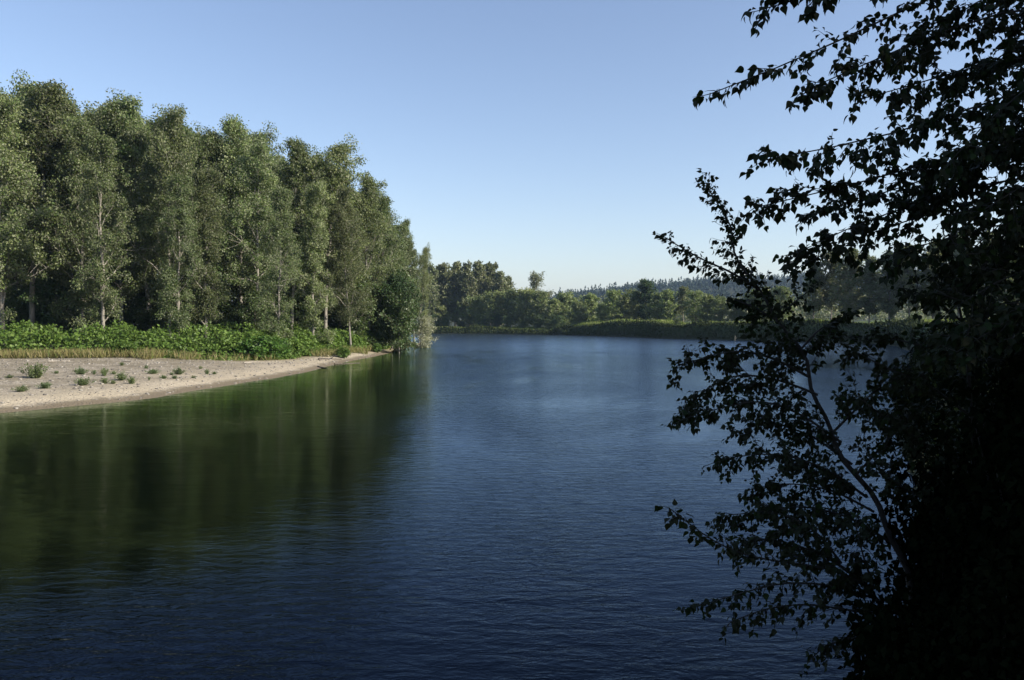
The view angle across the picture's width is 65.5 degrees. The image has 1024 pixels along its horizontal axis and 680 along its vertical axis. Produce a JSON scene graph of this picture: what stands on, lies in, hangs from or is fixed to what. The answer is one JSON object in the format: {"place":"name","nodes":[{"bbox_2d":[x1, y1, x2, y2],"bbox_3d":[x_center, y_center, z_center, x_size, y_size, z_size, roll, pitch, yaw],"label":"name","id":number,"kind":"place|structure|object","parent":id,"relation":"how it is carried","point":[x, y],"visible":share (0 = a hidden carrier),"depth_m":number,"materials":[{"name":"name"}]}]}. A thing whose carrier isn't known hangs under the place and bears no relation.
{"place":"outdoors","nodes":[
{"label":"outdoors","id":0,"kind":"place"},
{"bbox_2d":[0,333,920,679],"bbox_3d":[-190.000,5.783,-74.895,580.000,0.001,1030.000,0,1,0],"label":"water","id":1,"kind":"structure","parent":0,"point":[462,507],"depth_m":16.62,"materials":[{"name":"liquid"}]},
{"bbox_2d":[0,282,996,622],"bbox_3d":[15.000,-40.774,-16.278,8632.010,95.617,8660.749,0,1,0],"label":"ground","id":2,"kind":"structure","parent":0,"point":[110,392],"depth_m":59.38,"materials":[{"name":"sand"}]},
{"bbox_2d":[0,82,37,282],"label":"cottonwood tree","id":3,"kind":"object","parent":2,"relation":"on","point":[11,205],"visible":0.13,"depth_m":90.23,"materials":[{"name":"green plant"}]},
{"bbox_2d":[6,291,39,340],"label":"understorey tree","id":4,"kind":"object","parent":2,"relation":"on","point":[19,306],"visible":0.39,"depth_m":94.16,"materials":[{"name":"green plant"}]},
{"bbox_2d":[0,87,62,344],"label":"cottonwood tree","id":5,"kind":"object","parent":2,"relation":"on","point":[15,231],"visible":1,"depth_m":85.57,"materials":[{"name":"green plant"}]},
{"bbox_2d":[16,362,49,377],"bbox_3d":[-29.990,1.938,50.299,1.570,1.158,1.930,1,1,33],"label":"gravel shrub","id":6,"kind":"object","parent":2,"relation":"on","point":[36,371],"visible":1,"depth_m":50.03,"materials":[{"name":"green plant"}]},
{"bbox_2d":[17,267,76,342],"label":"understorey tree","id":7,"kind":"object","parent":2,"relation":"on","point":[53,292],"visible":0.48,"depth_m":93.27,"materials":[{"name":"green plant"}]},
{"bbox_2d":[0,79,99,343],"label":"cottonwood tree","id":8,"kind":"object","parent":2,"relation":"on","point":[48,111],"visible":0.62,"depth_m":92.17,"materials":[{"name":"green plant"}]},
{"bbox_2d":[0,69,120,328],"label":"cottonwood tree","id":9,"kind":"object","parent":2,"relation":"on","point":[25,95],"visible":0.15,"depth_m":94.47,"materials":[{"name":"green plant"}]},
{"bbox_2d":[26,114,120,325],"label":"cottonwood tree","id":10,"kind":"object","parent":2,"relation":"on","point":[74,181],"visible":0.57,"depth_m":90.39,"materials":[{"name":"green plant"}]},
{"bbox_2d":[69,127,144,343],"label":"cottonwood tree","id":11,"kind":"object","parent":2,"relation":"on","point":[102,180],"visible":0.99,"depth_m":82.17,"materials":[{"name":"green plant"}]},
{"bbox_2d":[63,97,166,340],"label":"cottonwood tree","id":12,"kind":"object","parent":2,"relation":"on","point":[126,291],"visible":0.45,"depth_m":94.87,"materials":[{"name":"green plant"}]},
{"bbox_2d":[105,295,133,339],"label":"understorey tree","id":13,"kind":"object","parent":2,"relation":"on","point":[127,320],"visible":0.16,"depth_m":97.39,"materials":[{"name":"green plant"}]},
{"bbox_2d":[107,340,141,354],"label":"knotweed bush","id":14,"kind":"object","parent":2,"relation":"on","point":[122,345],"visible":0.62,"depth_m":74.82,"materials":[{"name":"green plant"}]},
{"bbox_2d":[83,90,171,334],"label":"cottonwood tree","id":15,"kind":"object","parent":2,"relation":"on","point":[126,103],"visible":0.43,"depth_m":95.34,"materials":[{"name":"green plant"}]},
{"bbox_2d":[80,99,181,300],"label":"cottonwood tree","id":16,"kind":"object","parent":2,"relation":"on","point":[137,170],"visible":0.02,"depth_m":110.74,"materials":[{"name":"green plant"}]},
{"bbox_2d":[125,295,166,334],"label":"understorey tree","id":17,"kind":"object","parent":2,"relation":"on","point":[138,316],"visible":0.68,"depth_m":97.45,"materials":[{"name":"green plant"}]},
{"bbox_2d":[141,103,174,261],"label":"cottonwood tree","id":18,"kind":"object","parent":2,"relation":"on","point":[155,122],"visible":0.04,"depth_m":128.87,"materials":[{"name":"green plant"}]},
{"bbox_2d":[106,103,224,335],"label":"cottonwood tree","id":19,"kind":"object","parent":2,"relation":"on","point":[164,158],"visible":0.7,"depth_m":92.89,"materials":[{"name":"green plant"}]},
{"bbox_2d":[143,170,209,336],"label":"cottonwood tree","id":20,"kind":"object","parent":2,"relation":"on","point":[179,218],"visible":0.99,"depth_m":84.51,"materials":[{"name":"green plant"}]},
{"bbox_2d":[0,352,375,408],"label":"pebbles","id":21,"kind":"object","parent":2,"relation":"on","point":[245,364],"visible":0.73,"depth_m":59.49,"materials":[{"name":"stone"}]},
{"bbox_2d":[0,344,390,361],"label":"dry grass","id":22,"kind":"structure","parent":2,"relation":"on","point":[143,353],"depth_m":73.75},
{"bbox_2d":[0,318,393,360],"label":"knotweed thicket","id":23,"kind":"object","parent":2,"relation":"on","point":[303,342],"visible":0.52,"depth_m":79.89,"materials":[{"name":"green plant"}]},
{"bbox_2d":[180,164,231,337],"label":"cottonwood tree","id":24,"kind":"object","parent":2,"relation":"on","point":[206,199],"visible":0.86,"depth_m":87.67,"materials":[{"name":"green plant"}]},
{"bbox_2d":[182,262,236,341],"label":"understorey tree","id":25,"kind":"object","parent":2,"relation":"on","point":[219,269],"visible":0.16,"depth_m":95.79,"materials":[{"name":"green plant"}]},
{"bbox_2d":[171,126,263,340],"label":"cottonwood tree","id":26,"kind":"object","parent":2,"relation":"on","point":[208,141],"visible":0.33,"depth_m":100.67,"materials":[{"name":"green plant"}]},
{"bbox_2d":[223,299,246,331],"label":"understorey tree","id":27,"kind":"object","parent":2,"relation":"on","point":[234,304],"visible":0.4,"depth_m":101.29,"materials":[{"name":"green plant"}]},
{"bbox_2d":[192,113,298,330],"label":"cottonwood tree","id":28,"kind":"object","parent":2,"relation":"on","point":[235,131],"visible":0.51,"depth_m":100.91,"materials":[{"name":"green plant"}]},
{"bbox_2d":[208,131,298,320],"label":"cottonwood tree","id":29,"kind":"object","parent":2,"relation":"on","point":[259,177],"visible":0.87,"depth_m":94.71,"materials":[{"name":"green plant"}]},
{"bbox_2d":[229,289,277,332],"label":"understorey tree","id":30,"kind":"object","parent":2,"relation":"on","point":[248,313],"visible":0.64,"depth_m":94.09,"materials":[{"name":"green plant"}]},
{"bbox_2d":[235,334,284,359],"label":"knotweed bush","id":31,"kind":"object","parent":2,"relation":"on","point":[261,346],"visible":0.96,"depth_m":80.39,"materials":[{"name":"green plant"}]},
{"bbox_2d":[245,121,286,155],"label":"cottonwood tree","id":32,"kind":"object","parent":2,"relation":"on","point":[270,135],"visible":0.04,"depth_m":136.57,"materials":[{"name":"green plant"}]},
{"bbox_2d":[249,184,303,338],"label":"cottonwood tree","id":33,"kind":"object","parent":2,"relation":"on","point":[280,233],"visible":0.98,"depth_m":87.41,"materials":[{"name":"green plant"}]},
{"bbox_2d":[261,135,331,329],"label":"cottonwood tree","id":34,"kind":"object","parent":2,"relation":"on","point":[298,155],"visible":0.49,"depth_m":105.18,"materials":[{"name":"green plant"}]},
{"bbox_2d":[276,281,330,331],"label":"understorey tree","id":35,"kind":"object","parent":2,"relation":"on","point":[300,302],"visible":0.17,"depth_m":109.69,"materials":[{"name":"green plant"}]},
{"bbox_2d":[274,165,345,326],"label":"cottonwood tree","id":36,"kind":"object","parent":2,"relation":"on","point":[321,315],"visible":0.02,"depth_m":111.69,"materials":[{"name":"green plant"}]},
{"bbox_2d":[289,178,338,343],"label":"cottonwood tree","id":37,"kind":"object","parent":2,"relation":"on","point":[316,239],"visible":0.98,"depth_m":96.72,"materials":[{"name":"green plant"}]},
{"bbox_2d":[288,132,369,331],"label":"cottonwood tree","id":38,"kind":"object","parent":2,"relation":"on","point":[338,154],"visible":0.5,"depth_m":106.55,"materials":[{"name":"green plant"}]},
{"bbox_2d":[291,160,385,327],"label":"cottonwood tree","id":39,"kind":"object","parent":2,"relation":"on","point":[349,243],"visible":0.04,"depth_m":113.49,"materials":[{"name":"green plant"}]},
{"bbox_2d":[310,185,378,346],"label":"cottonwood tree","id":40,"kind":"object","parent":2,"relation":"on","point":[340,215],"visible":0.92,"depth_m":102.50,"materials":[{"name":"green plant"}]},
{"bbox_2d":[328,276,385,345],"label":"understorey tree","id":41,"kind":"object","parent":2,"relation":"on","point":[358,326],"visible":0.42,"depth_m":109.68,"materials":[{"name":"green plant"}]},
{"bbox_2d":[323,170,401,331],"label":"cottonwood tree","id":42,"kind":"object","parent":2,"relation":"on","point":[368,189],"visible":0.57,"depth_m":114.24,"materials":[{"name":"green plant"}]},
{"bbox_2d":[358,281,387,343],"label":"understorey tree","id":43,"kind":"object","parent":2,"relation":"on","point":[374,332],"visible":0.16,"depth_m":116.68,"materials":[{"name":"green plant"}]},
{"bbox_2d":[354,191,418,327],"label":"cottonwood tree","id":44,"kind":"object","parent":2,"relation":"on","point":[393,217],"visible":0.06,"depth_m":129.40,"materials":[{"name":"green plant"}]},
{"bbox_2d":[363,191,411,342],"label":"cottonwood tree","id":45,"kind":"object","parent":2,"relation":"on","point":[384,201],"visible":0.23,"depth_m":119.93,"materials":[{"name":"green plant"}]},
{"bbox_2d":[367,263,423,347],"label":"understorey tree","id":46,"kind":"object","parent":2,"relation":"on","point":[408,275],"visible":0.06,"depth_m":123.87,"materials":[{"name":"green plant"}]},
{"bbox_2d":[369,265,424,352],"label":"round dark tree","id":47,"kind":"object","parent":2,"relation":"on","point":[396,284],"visible":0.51,"depth_m":112.92,"materials":[{"name":"green plant"}]},
{"bbox_2d":[377,290,419,352],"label":"understorey tree","id":48,"kind":"object","parent":2,"relation":"on","point":[397,322],"visible":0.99,"depth_m":111.16,"materials":[{"name":"green plant"}]},
{"bbox_2d":[394,221,412,338],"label":"cottonwood tree","id":49,"kind":"object","parent":2,"relation":"on","point":[404,227],"visible":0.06,"depth_m":133.83,"materials":[{"name":"green plant"}]},
{"bbox_2d":[403,218,422,339],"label":"cottonwood tree","id":50,"kind":"object","parent":2,"relation":"on","point":[407,221],"visible":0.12,"depth_m":142.12,"materials":[{"name":"green plant"}]},
{"bbox_2d":[401,236,428,319],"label":"cottonwood tree","id":51,"kind":"object","parent":2,"relation":"on","point":[410,249],"visible":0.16,"depth_m":136.73,"materials":[{"name":"green plant"}]},
{"bbox_2d":[410,313,436,347],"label":"silver willow","id":52,"kind":"object","parent":2,"relation":"on","point":[424,339],"visible":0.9,"depth_m":134.91,"materials":[{"name":"grey plant"}]},
{"bbox_2d":[415,242,432,343],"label":"cottonwood tree","id":53,"kind":"object","parent":2,"relation":"on","point":[425,279],"visible":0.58,"depth_m":149.71,"materials":[{"name":"green plant"}]},
{"bbox_2d":[421,263,440,320],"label":"cottonwood tree","id":54,"kind":"object","parent":2,"relation":"on","point":[433,271],"visible":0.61,"depth_m":336.01,"materials":[{"name":"green plant"}]},
{"bbox_2d":[435,262,456,317],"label":"cottonwood tree","id":55,"kind":"object","parent":2,"relation":"on","point":[442,283],"visible":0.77,"depth_m":340.76,"materials":[{"name":"green plant"}]},
{"bbox_2d":[446,261,464,325],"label":"cottonwood tree","id":56,"kind":"object","parent":2,"relation":"on","point":[454,272],"visible":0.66,"depth_m":346.16,"materials":[{"name":"green plant"}]},
{"bbox_2d":[450,301,469,326],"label":"willow tree","id":57,"kind":"object","parent":2,"relation":"on","point":[460,313],"visible":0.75,"depth_m":334.66,"materials":[{"name":"green plant"}]},
{"bbox_2d":[455,259,484,316],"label":"cottonwood tree","id":58,"kind":"object","parent":2,"relation":"on","point":[466,284],"visible":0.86,"depth_m":336.65,"materials":[{"name":"green plant"}]},
{"bbox_2d":[462,294,489,325],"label":"willow tree","id":59,"kind":"object","parent":2,"relation":"on","point":[475,302],"visible":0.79,"depth_m":328.09,"materials":[{"name":"green plant"}]},
{"bbox_2d":[464,260,490,312],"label":"cottonwood tree","id":60,"kind":"object","parent":2,"relation":"on","point":[481,277],"visible":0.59,"depth_m":340.45,"materials":[{"name":"green plant"}]},
{"bbox_2d":[483,261,498,292],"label":"cottonwood tree","id":61,"kind":"object","parent":2,"relation":"on","point":[490,270],"visible":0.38,"depth_m":345.58,"materials":[{"name":"green plant"}]},
{"bbox_2d":[480,290,512,325],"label":"willow tree","id":62,"kind":"object","parent":2,"relation":"on","point":[495,298],"visible":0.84,"depth_m":323.14,"materials":[{"name":"green plant"}]},
{"bbox_2d":[488,271,511,325],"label":"cottonwood tree","id":63,"kind":"object","parent":2,"relation":"on","point":[500,282],"visible":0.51,"depth_m":336.84,"materials":[{"name":"green plant"}]},
{"bbox_2d":[492,288,520,325],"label":"willow tree","id":64,"kind":"object","parent":2,"relation":"on","point":[510,293],"visible":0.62,"depth_m":320.07,"materials":[{"name":"green plant"}]},
{"bbox_2d":[507,287,536,326],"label":"willow tree","id":65,"kind":"object","parent":2,"relation":"on","point":[522,297],"visible":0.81,"depth_m":315.36,"materials":[{"name":"green plant"}]},
{"bbox_2d":[528,270,554,307],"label":"open tree","id":66,"kind":"object","parent":2,"relation":"on","point":[533,283],"visible":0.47,"depth_m":344.96,"materials":[{"name":"green plant"}]},
{"bbox_2d":[523,290,561,325],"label":"willow tree","id":67,"kind":"object","parent":2,"relation":"on","point":[539,298],"visible":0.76,"depth_m":310.58,"materials":[{"name":"green plant"}]},
{"bbox_2d":[544,298,564,326],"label":"willow tree","id":68,"kind":"object","parent":2,"relation":"on","point":[553,304],"visible":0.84,"depth_m":306.78,"materials":[{"name":"green plant"}]},
{"bbox_2d":[556,290,577,325],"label":"willow tree","id":69,"kind":"object","parent":2,"relation":"on","point":[565,298],"visible":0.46,"depth_m":313.27,"materials":[{"name":"green plant"}]},
{"bbox_2d":[561,300,589,324],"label":"willow tree","id":70,"kind":"object","parent":2,"relation":"on","point":[577,311],"visible":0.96,"depth_m":298.33,"materials":[{"name":"green plant"}]},
{"bbox_2d":[579,292,599,320],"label":"willow tree","id":71,"kind":"object","parent":2,"relation":"on","point":[590,299],"visible":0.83,"depth_m":300.51,"materials":[{"name":"green plant"}]},
{"bbox_2d":[594,303,609,320],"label":"willow tree","id":72,"kind":"object","parent":2,"relation":"on","point":[600,313],"visible":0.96,"depth_m":283.15,"materials":[{"name":"green plant"}]},
{"bbox_2d":[601,289,622,320],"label":"willow tree","id":73,"kind":"object","parent":2,"relation":"on","point":[612,295],"visible":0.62,"depth_m":290.63,"materials":[{"name":"green plant"}]},
{"bbox_2d":[610,295,634,318],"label":"willow tree","id":74,"kind":"object","parent":2,"relation":"on","point":[624,304],"visible":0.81,"depth_m":274.84,"materials":[{"name":"green plant"}]},
{"bbox_2d":[614,288,647,319],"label":"willow tree","id":75,"kind":"object","parent":2,"relation":"on","point":[630,293],"visible":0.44,"depth_m":278.38,"materials":[{"name":"green plant"}]},
{"bbox_2d":[631,277,657,319],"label":"dark tree","id":76,"kind":"object","parent":2,"relation":"on","point":[645,287],"visible":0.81,"depth_m":274.06,"materials":[{"name":"green plant"}]},
{"bbox_2d":[640,291,667,319],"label":"willow tree","id":77,"kind":"object","parent":2,"relation":"on","point":[654,300],"visible":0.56,"depth_m":266.50,"materials":[{"name":"green plant"}]},
{"bbox_2d":[657,289,680,319],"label":"willow tree","id":78,"kind":"object","parent":2,"relation":"on","point":[667,297],"visible":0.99,"depth_m":260.86,"materials":[{"name":"green plant"}]},
{"bbox_2d":[409,313,929,346],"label":"bank weeds","id":79,"kind":"object","parent":2,"relation":"on","point":[908,324],"visible":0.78,"depth_m":213.04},
{"bbox_2d":[674,286,690,320],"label":"cottonwood tree","id":80,"kind":"object","parent":2,"relation":"on","point":[680,308],"visible":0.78,"depth_m":261.10,"materials":[{"name":"green plant"}]},
{"bbox_2d":[681,290,706,321],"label":"willow tree","id":81,"kind":"object","parent":2,"relation":"on","point":[694,296],"visible":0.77,"depth_m":251.17,"materials":[{"name":"green plant"}]},
{"bbox_2d":[434,317,964,329],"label":"bank grass","id":82,"kind":"structure","parent":2,"relation":"on","point":[593,321],"depth_m":261.61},
{"bbox_2d":[694,293,716,320],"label":"willow tree","id":83,"kind":"object","parent":2,"relation":"on","point":[707,299],"visible":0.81,"depth_m":245.00,"materials":[{"name":"green plant"}]},
{"bbox_2d":[416,265,1006,324],"bbox_3d":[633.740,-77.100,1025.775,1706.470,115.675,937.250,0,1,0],"label":"conifer forest","id":84,"kind":"object","parent":2,"relation":"on","point":[704,285],"visible":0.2,"depth_m":1189.31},
{"bbox_2d":[709,294,732,321],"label":"willow tree","id":85,"kind":"object","parent":2,"relation":"on","point":[719,301],"visible":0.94,"depth_m":241.03,"materials":[{"name":"green plant"}]},
{"bbox_2d":[474,293,1002,324],"bbox_3d":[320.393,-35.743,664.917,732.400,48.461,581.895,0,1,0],"label":"distant woodland","id":86,"kind":"object","parent":2,"relation":"on","point":[825,314],"visible":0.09,"depth_m":442.79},
{"bbox_2d":[654,496,889,677],"bbox_3d":[2.206,2.611,6.828,2.317,2.733,0.993,0,1,-10],"label":"cottonwood sapling","id":87,"kind":"object","parent":2,"relation":"on","point":[792,549],"visible":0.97,"depth_m":6.73,"materials":[{"name":"green plant"}]},
{"bbox_2d":[761,285,796,319],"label":"willow tree","id":88,"kind":"object","parent":2,"relation":"on","point":[781,297],"visible":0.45,"depth_m":230.06,"materials":[{"name":"green plant"}]},
{"bbox_2d":[652,168,947,599],"bbox_3d":[3.026,1.040,7.663,3.298,5.577,1.310,0,1,16],"label":"cottonwood sapling","id":89,"kind":"object","parent":2,"relation":"on","point":[840,486],"visible":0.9,"depth_m":7.78,"materials":[{"name":"green plant"}]},
{"bbox_2d":[796,261,827,318],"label":"cottonwood tree","id":90,"kind":"object","parent":2,"relation":"on","point":[817,304],"visible":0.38,"depth_m":188.74,"materials":[{"name":"green plant"}]},
{"bbox_2d":[812,250,845,319],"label":"cottonwood tree","id":91,"kind":"object","parent":2,"relation":"on","point":[825,279],"visible":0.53,"depth_m":185.19,"materials":[{"name":"green plant"}]},
{"bbox_2d":[828,248,865,314],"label":"cottonwood tree","id":92,"kind":"object","parent":2,"relation":"on","point":[847,272],"visible":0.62,"depth_m":178.75,"materials":[{"name":"green plant"}]},
{"bbox_2d":[692,0,1023,389],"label":"cottonwood tree","id":93,"kind":"object","parent":2,"relation":"on","point":[979,331],"visible":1,"depth_m":6.25,"materials":[{"name":"green plant"}]},
{"bbox_2d":[848,252,883,323],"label":"cottonwood tree","id":94,"kind":"object","parent":2,"relation":"on","point":[870,285],"visible":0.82,"depth_m":175.02,"materials":[{"name":"green plant"}]},
{"bbox_2d":[874,249,913,319],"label":"cottonwood tree","id":95,"kind":"object","parent":2,"relation":"on","point":[882,296],"visible":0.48,"depth_m":170.83,"materials":[{"name":"green plant"}]},
{"bbox_2d":[884,242,932,316],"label":"cottonwood tree","id":96,"kind":"object","parent":2,"relation":"on","point":[905,278],"visible":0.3,"depth_m":168.71,"materials":[{"name":"green plant"}]},
{"bbox_2d":[848,508,988,657],"bbox_3d":[3.640,2.595,6.447,1.351,2.498,1.618,0,1,-11],"label":"bank bush","id":97,"kind":"object","parent":2,"relation":"on","point":[940,576],"visible":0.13,"depth_m":6.42,"materials":[{"name":"green plant"}]},
{"bbox_2d":[833,261,1023,525],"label":"cottonwood sapling","id":98,"kind":"object","parent":2,"relation":"on","point":[911,390],"visible":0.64,"depth_m":7.29,"materials":[{"name":"green plant"}]},
{"bbox_2d":[836,496,1020,679],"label":"bank bush","id":99,"kind":"object","parent":2,"relation":"on","point":[858,664],"visible":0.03,"depth_m":6.24,"materials":[{"name":"green plant"}]},
{"bbox_2d":[834,410,1023,679],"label":"bank bush","id":100,"kind":"object","parent":2,"relation":"on","point":[1004,524],"visible":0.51,"depth_m":5.79,"materials":[{"name":"green plant"}]},
{"bbox_2d":[918,241,953,318],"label":"cottonwood tree","id":101,"kind":"object","parent":2,"relation":"on","point":[926,284],"visible":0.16,"depth_m":167.36,"materials":[{"name":"green plant"}]},
{"bbox_2d":[870,332,1023,605],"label":"bank bush","id":102,"kind":"object","parent":2,"relation":"on","point":[1015,391],"visible":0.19,"depth_m":7.14,"materials":[{"name":"green plant"}]},
{"bbox_2d":[889,316,1023,486],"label":"undergrowth","id":103,"kind":"object","parent":2,"relation":"on","point":[939,379],"visible":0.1,"depth_m":33.83,"materials":[{"name":"green plant"}]},
{"bbox_2d":[908,349,1022,520],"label":"bank bush","id":104,"kind":"object","parent":2,"relation":"on","point":[981,406],"visible":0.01,"depth_m":11.33,"materials":[{"name":"green plant"}]},
{"bbox_2d":[0,0,1023,297],"label":"sky","id":105,"kind":"structure","parent":0,"point":[554,137],"materials":[{"name":"blue"}]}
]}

